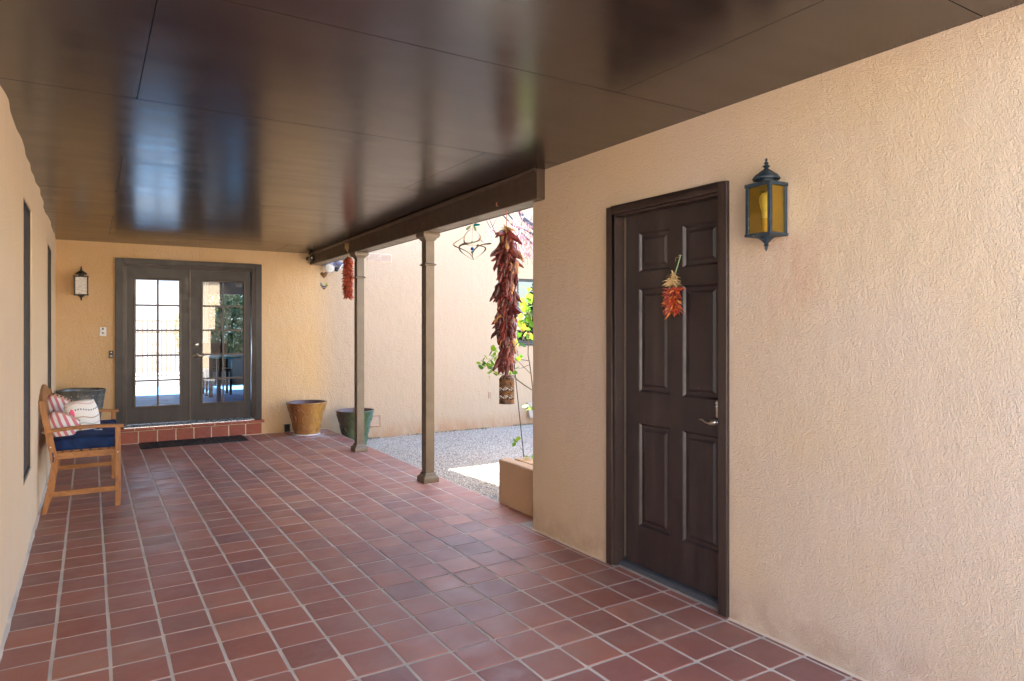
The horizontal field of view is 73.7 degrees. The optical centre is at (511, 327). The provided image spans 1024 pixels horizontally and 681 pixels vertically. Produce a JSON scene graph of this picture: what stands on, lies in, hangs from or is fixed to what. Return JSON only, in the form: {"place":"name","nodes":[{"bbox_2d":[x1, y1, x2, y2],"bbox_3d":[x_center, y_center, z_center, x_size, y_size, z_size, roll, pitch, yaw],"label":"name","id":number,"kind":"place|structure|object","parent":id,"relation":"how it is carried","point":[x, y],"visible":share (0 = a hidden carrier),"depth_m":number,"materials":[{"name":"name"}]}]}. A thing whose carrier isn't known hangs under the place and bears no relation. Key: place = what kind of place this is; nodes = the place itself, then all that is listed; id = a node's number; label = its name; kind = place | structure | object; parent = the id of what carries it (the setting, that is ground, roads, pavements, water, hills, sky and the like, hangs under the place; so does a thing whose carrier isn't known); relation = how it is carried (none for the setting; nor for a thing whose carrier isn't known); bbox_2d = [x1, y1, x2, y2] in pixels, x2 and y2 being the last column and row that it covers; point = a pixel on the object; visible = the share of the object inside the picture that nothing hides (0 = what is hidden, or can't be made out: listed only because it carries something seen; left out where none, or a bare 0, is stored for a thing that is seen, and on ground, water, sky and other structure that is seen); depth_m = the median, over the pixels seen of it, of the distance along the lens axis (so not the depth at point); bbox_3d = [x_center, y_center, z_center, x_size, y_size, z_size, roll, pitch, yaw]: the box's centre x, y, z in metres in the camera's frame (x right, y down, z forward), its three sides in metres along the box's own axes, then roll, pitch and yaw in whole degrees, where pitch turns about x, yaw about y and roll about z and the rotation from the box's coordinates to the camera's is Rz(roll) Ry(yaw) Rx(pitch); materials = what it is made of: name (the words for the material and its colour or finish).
{"place":"outdoors","nodes":[
{"label":"outdoors","id":0,"kind":"place"},
{"bbox_2d":[136,367,178,386],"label":"patio","id":1,"kind":"structure","parent":0,"point":[154,383],"depth_m":17.03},
{"bbox_2d":[136,320,178,376],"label":"iron gate","id":2,"kind":"structure","parent":1,"relation":"on","point":[161,332],"depth_m":15.64,"materials":[{"name":"white metal"}]},
{"bbox_2d":[136,280,241,367],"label":"patio wall","id":3,"kind":"structure","parent":1,"relation":"on","point":[146,291],"depth_m":21.24,"materials":[{"name":"white paint"}]},
{"bbox_2d":[172,294,242,353],"bbox_3d":[-6.916,0.122,16.416,2.283,2.571,1.476,0,0,-32],"label":"garden shrub","id":4,"kind":"object","parent":1,"relation":"on","point":[232,338],"visible":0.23,"depth_m":16.01,"materials":[{"name":"green plant"}]},
{"bbox_2d":[0,429,867,680],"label":"floor","id":5,"kind":"structure","parent":0,"point":[326,555],"depth_m":3.66,"materials":[{"name":"tile"}]},
{"bbox_2d":[56,388,105,451],"bbox_3d":[-4.877,1.055,7.730,0.480,0.705,0.480,0,0,-32],"label":"metal planter","id":6,"kind":"object","parent":5,"relation":"on","point":[97,395],"visible":0.23,"depth_m":7.64,"materials":[{"name":"metal"}]},
{"bbox_2d":[38,384,123,513],"bbox_3d":[-3.646,0.943,5.788,0.573,0.935,1.216,0,0,-32],"label":"garden bench","id":7,"kind":"object","parent":5,"relation":"on","point":[114,452],"visible":0.78,"depth_m":5.33,"materials":[{"name":"brown wood"}]},
{"bbox_2d":[52,419,116,462],"bbox_3d":[-3.601,0.936,5.786,0.450,0.178,1.166,0,0,-32],"label":"seat cushion","id":8,"kind":"object","parent":7,"relation":"on","point":[91,438],"visible":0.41,"depth_m":5.37,"materials":[{"name":"blue fabric"}]},
{"bbox_2d":[41,410,79,437],"bbox_3d":[-3.567,0.782,5.402,0.253,0.254,0.165,0,0,-32],"label":"throw pillow","id":9,"kind":"object","parent":8,"relation":"on","point":[58,419],"visible":0.71,"depth_m":5.37,"materials":[{"name":"fabric"}]},
{"bbox_2d":[48,393,72,412],"bbox_3d":[-3.861,0.705,5.820,0.146,0.298,0.310,0,0,36],"label":"throw pillow","id":10,"kind":"object","parent":8,"relation":"on","point":[57,402],"visible":0.37,"depth_m":5.78,"materials":[{"name":"fabric"}]},
{"bbox_2d":[64,399,101,430],"bbox_3d":[-3.565,0.738,5.678,0.271,0.267,0.215,0,0,-32],"label":"throw pillow","id":11,"kind":"object","parent":8,"relation":"on","point":[85,411],"visible":0.76,"depth_m":5.66,"materials":[{"name":"fabric"}]},
{"bbox_2d":[121,419,263,444],"bbox_3d":[-4.132,1.325,8.642,1.868,0.210,0.252,0,0,-32],"label":"brick step","id":12,"kind":"object","parent":5,"relation":"on","point":[166,433],"visible":0.73,"depth_m":8.57,"materials":[{"name":"brick"}]},
{"bbox_2d":[138,435,248,448],"bbox_3d":[-3.899,1.402,8.382,1.186,0.013,0.450,0,0,-32],"label":"doormat","id":13,"kind":"object","parent":5,"relation":"on","point":[183,442],"visible":1,"depth_m":8.36,"materials":[{"name":"rubber"}]},
{"bbox_2d":[284,424,289,431],"bbox_3d":[-3.037,1.358,9.215,0.068,0.104,0.051,0,0,-32],"label":"drain box","id":14,"kind":"object","parent":5,"relation":"on","point":[286,427],"visible":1,"depth_m":9.22,"materials":[{"name":"black plastic"}]},
{"bbox_2d":[286,400,326,435],"bbox_3d":[-2.713,1.194,9.021,0.528,0.425,0.528,0,0,-32],"label":"glazed pot","id":15,"kind":"object","parent":5,"relation":"on","point":[306,416],"visible":1,"depth_m":8.86,"materials":[{"name":"ceramic"}]},
{"bbox_2d":[350,251,368,451],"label":"porch column","id":16,"kind":"structure","parent":5,"relation":"on","point":[358,445],"depth_m":7.78,"materials":[{"name":"paint"}]},
{"bbox_2d":[416,231,439,483],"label":"porch column","id":17,"kind":"structure","parent":5,"relation":"on","point":[427,474],"depth_m":6.23,"materials":[{"name":"paint"}]},
{"bbox_2d":[367,424,532,501],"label":"courtyard ground","id":18,"kind":"structure","parent":0,"point":[465,461],"depth_m":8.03,"materials":[{"name":"grey gravel"}]},
{"bbox_2d":[336,408,373,445],"bbox_3d":[-2.113,1.359,9.192,0.516,0.498,0.516,0,0,-32],"label":"glazed pot","id":19,"kind":"object","parent":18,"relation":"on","point":[345,416],"visible":0.62,"depth_m":9.04,"materials":[{"name":"green ceramic"}]},
{"bbox_2d":[368,423,531,438],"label":"weeds","id":20,"kind":"object","parent":18,"relation":"on","point":[454,430],"visible":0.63,"depth_m":10.58,"materials":[{"name":"green plant"}]},
{"bbox_2d":[484,208,532,264],"bbox_3d":[1.075,-0.499,9.303,3.496,4.232,1.978,0,0,-32],"label":"blossom tree","id":21,"kind":"object","parent":18,"relation":"on","point":[520,234],"visible":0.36,"depth_m":8.80,"materials":[{"name":"pink plant"}]},
{"bbox_2d":[499,457,532,516],"bbox_3d":[0.637,1.334,5.627,1.400,0.552,0.897,0,0,-32],"label":"stucco planter","id":22,"kind":"object","parent":18,"relation":"on","point":[516,484],"visible":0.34,"depth_m":5.29,"materials":[{"name":"paint"}]},
{"bbox_2d":[476,286,532,458],"bbox_3d":[-0.012,0.391,5.891,0.612,1.541,0.801,0,0,-13],"label":"rose bush","id":23,"kind":"object","parent":22,"relation":"on","point":[521,326],"visible":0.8,"depth_m":5.96,"materials":[{"name":"green plant"}]},
{"bbox_2d":[514,364,523,456],"bbox_3d":[0.057,0.670,5.813,0.008,0.962,0.260,0,0,-23],"label":"plant stake","id":24,"kind":"object","parent":22,"relation":"in","point":[519,413],"visible":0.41,"depth_m":5.80,"materials":[{"name":"black metal"}]},
{"bbox_2d":[0,0,1023,253],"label":"ceiling","id":25,"kind":"structure","parent":0,"point":[298,126],"depth_m":3.09,"materials":[{"name":"brown paint"}]},
{"bbox_2d":[309,168,544,265],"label":"porch beam","id":26,"kind":"structure","parent":25,"relation":"attached to","point":[525,190],"depth_m":5.70,"materials":[{"name":"paint"}]},
{"bbox_2d":[306,254,313,260],"bbox_3d":[-2.736,-0.945,9.263,0.068,0.090,0.214,0,0,-32],"label":"security camera","id":27,"kind":"object","parent":26,"relation":"attached to","point":[311,258],"visible":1,"depth_m":9.22,"materials":[{"name":"black plastic"}]},
{"bbox_2d":[320,272,327,289],"bbox_3d":[-2.470,-0.684,8.971,0.101,0.372,0.032,0,0,0],"label":"wind chime","id":28,"kind":"object","parent":26,"relation":"hanging from","point":[323,275],"visible":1,"depth_m":8.96,"materials":[{"name":"metal"}]},
{"bbox_2d":[341,242,353,300],"bbox_3d":[-1.923,-0.655,8.014,0.161,0.682,0.167,0,0,-32],"label":"chili ristra","id":29,"kind":"object","parent":26,"relation":"hanging from","point":[347,273],"visible":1,"depth_m":7.98,"materials":[{"name":"red food"}]},
{"bbox_2d":[453,221,491,259],"bbox_3d":[-0.321,-0.727,5.563,0.316,0.359,0.095,0,0,-1],"label":"wind spinner","id":30,"kind":"object","parent":26,"relation":"hanging from","point":[479,237],"visible":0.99,"depth_m":5.56,"materials":[{"name":"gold metal"}]},
{"bbox_2d":[489,203,523,377],"bbox_3d":[-0.038,-0.276,5.123,0.255,1.302,0.308,0,0,8],"label":"chili ristra","id":31,"kind":"object","parent":26,"relation":"hanging from","point":[506,253],"visible":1,"depth_m":5.06,"materials":[{"name":"red food"}]},
{"bbox_2d":[499,374,514,403],"bbox_3d":[-0.039,0.450,5.113,0.124,0.239,0.124,0,0,-32],"label":"tin lantern","id":32,"kind":"object","parent":31,"relation":"hanging from","point":[507,381],"visible":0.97,"depth_m":5.07,"materials":[{"name":"metal"}]},
{"label":"ground","id":33,"kind":"structure","parent":0,"visible":0},
{"bbox_2d":[0,86,55,645],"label":"stucco wall","id":34,"kind":"structure","parent":33,"relation":"on","point":[27,304],"depth_m":3.88,"materials":[{"name":"beige paint"}]},
{"bbox_2d":[24,200,29,480],"bbox_3d":[-3.090,0.080,4.307,0.044,1.720,0.637,0,0,-32],"label":"window","id":35,"kind":"structure","parent":34,"relation":"in","point":[26,210],"depth_m":4.42,"materials":[{"name":"black glass"}]},
{"bbox_2d":[48,246,50,388],"bbox_3d":[-4.559,0.076,6.685,0.044,1.727,0.832,0,0,-32],"label":"window","id":36,"kind":"structure","parent":34,"relation":"in","point":[49,251],"depth_m":6.92,"materials":[{"name":"black glass"}]},
{"bbox_2d":[136,282,242,405],"bbox_3d":[-5.629,-0.165,11.486,6.900,3.550,6.140,0,0,-32],"label":"dining room","id":37,"kind":"object","parent":33,"relation":"on","point":[147,396],"visible":0.06,"depth_m":13.97,"materials":[{"name":"stone"}]},
{"bbox_2d":[203,342,231,395],"bbox_3d":[-5.338,0.746,12.348,0.440,0.932,0.460,0,0,-32],"label":"dining chair","id":38,"kind":"object","parent":37,"relation":"on","point":[208,348],"visible":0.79,"depth_m":12.43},
{"bbox_2d":[206,355,242,401],"bbox_3d":[-4.554,0.846,11.763,1.180,0.732,1.000,0,0,-32],"label":"dining table","id":39,"kind":"object","parent":37,"relation":"on","point":[218,358],"visible":0.46,"depth_m":11.26,"materials":[{"name":"brown wood"}]},
{"bbox_2d":[56,208,532,437],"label":"stucco wall","id":40,"kind":"structure","parent":33,"relation":"on","point":[307,337],"depth_m":9.83,"materials":[{"name":"beige paint"}]},
{"bbox_2d":[74,266,88,300],"bbox_3d":[-5.011,-0.511,7.941,0.148,0.405,0.144,0,0,-32],"label":"wall lantern","id":41,"kind":"object","parent":40,"relation":"attached to","point":[80,285],"depth_m":7.89,"materials":[{"name":"black metal"}]},
{"bbox_2d":[100,327,105,335],"bbox_3d":[-4.859,0.051,8.110,0.066,0.106,0.015,0,0,-32],"label":"sensor plate","id":42,"kind":"object","parent":40,"relation":"attached to","point":[102,331],"visible":1,"depth_m":8.11,"materials":[{"name":"white plastic"}]},
{"bbox_2d":[109,350,112,357],"bbox_3d":[-4.786,0.322,8.147,0.044,0.091,0.029,0,0,-32],"label":"doorbell","id":43,"kind":"object","parent":40,"relation":"attached to","point":[111,354],"visible":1,"depth_m":8.14,"materials":[{"name":"black plastic"}]},
{"bbox_2d":[115,258,261,428],"bbox_3d":[-4.056,0.192,8.646,1.678,2.056,0.145,0,0,-32],"label":"door frame","id":44,"kind":"structure","parent":40,"relation":"attached to","point":[191,407],"depth_m":8.62,"materials":[{"name":"paint"}]},
{"bbox_2d":[127,267,188,424],"bbox_3d":[-4.381,0.226,8.464,0.690,1.916,0.054,0,0,-32],"label":"door leaf","id":45,"kind":"structure","parent":44,"relation":"in","point":[179,412],"depth_m":8.45,"materials":[{"name":"paint"}]},
{"bbox_2d":[191,270,249,420],"bbox_3d":[-3.756,0.226,8.815,0.722,1.916,0.113,0,0,-32],"label":"door leaf","id":46,"kind":"structure","parent":44,"relation":"in","point":[200,410],"depth_m":8.79,"materials":[{"name":"paint"}]},
{"bbox_2d":[324,261,342,272],"bbox_3d":[-2.467,-0.850,9.474,0.291,0.200,0.210,0,0,-32],"label":"flood light","id":47,"kind":"object","parent":40,"relation":"attached to","point":[330,268],"visible":0.74,"depth_m":9.43,"materials":[{"name":"white plastic"}]},
{"bbox_2d":[371,416,379,426],"bbox_3d":[-2.048,1.361,9.849,0.310,0.158,0.013,0,0,-32],"label":"wall vent","id":48,"kind":"object","parent":40,"relation":"attached to","point":[374,422],"depth_m":9.89,"materials":[{"name":"paint"}]},
{"bbox_2d":[368,253,391,262],"bbox_3d":[-1.923,-1.010,9.926,0.365,0.120,0.013,0,0,-32],"label":"wall vent","id":49,"kind":"object","parent":40,"relation":"attached to","point":[382,258],"depth_m":9.93,"materials":[{"name":"paint"}]},
{"bbox_2d":[488,391,492,397],"bbox_3d":[-0.342,1.077,10.903,0.082,0.111,0.012,0,0,-32],"label":"outlet box","id":50,"kind":"object","parent":40,"relation":"attached to","point":[490,394],"visible":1,"depth_m":10.90,"materials":[{"name":"paint"}]},
{"bbox_2d":[516,279,532,345],"bbox_3d":[0.682,-0.251,11.584,1.500,1.102,0.110,0,0,-32],"label":"window","id":51,"kind":"structure","parent":40,"relation":"in","point":[522,291],"depth_m":11.31,"materials":[{"name":"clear glass"}]},
{"bbox_2d":[527,402,532,417],"bbox_3d":[0.393,1.360,11.300,0.290,0.240,0.111,0,0,-32],"label":"cable box","id":52,"kind":"object","parent":40,"relation":"attached to","point":[529,412],"visible":0.29,"depth_m":11.23,"materials":[{"name":"beige plastic"}]},
{"bbox_2d":[533,4,1023,680],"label":"stucco wall","id":53,"kind":"structure","parent":33,"relation":"on","point":[877,414],"depth_m":2.75,"materials":[{"name":"beige paint"}]},
{"bbox_2d":[606,180,728,617],"bbox_3d":[0.884,0.345,3.744,0.200,2.130,0.920,0,0,-32],"label":"door frame","id":54,"kind":"structure","parent":53,"relation":"attached to","point":[677,452],"depth_m":3.73,"materials":[{"name":"brown paint"}]},
{"bbox_2d":[626,199,717,598],"bbox_3d":[0.863,0.361,3.722,0.108,2.034,0.765,0,0,-32],"label":"door leaf","id":55,"kind":"structure","parent":54,"relation":"in","point":[672,362],"depth_m":3.73,"materials":[{"name":"brown paint"}]},
{"bbox_2d":[661,255,685,318],"bbox_3d":[0.866,-0.216,3.662,0.117,0.351,0.160,0,0,-32],"label":"chili ristra","id":56,"kind":"object","parent":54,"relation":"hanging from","point":[670,295],"visible":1,"depth_m":3.65,"materials":[{"name":"red plant"}]},
{"bbox_2d":[744,158,787,250],"bbox_3d":[1.140,-0.549,3.056,0.130,0.417,0.138,0,0,-32],"label":"wall lantern","id":57,"kind":"object","parent":53,"relation":"attached to","point":[766,218],"depth_m":3.03,"materials":[{"name":"black metal"}]}
]}

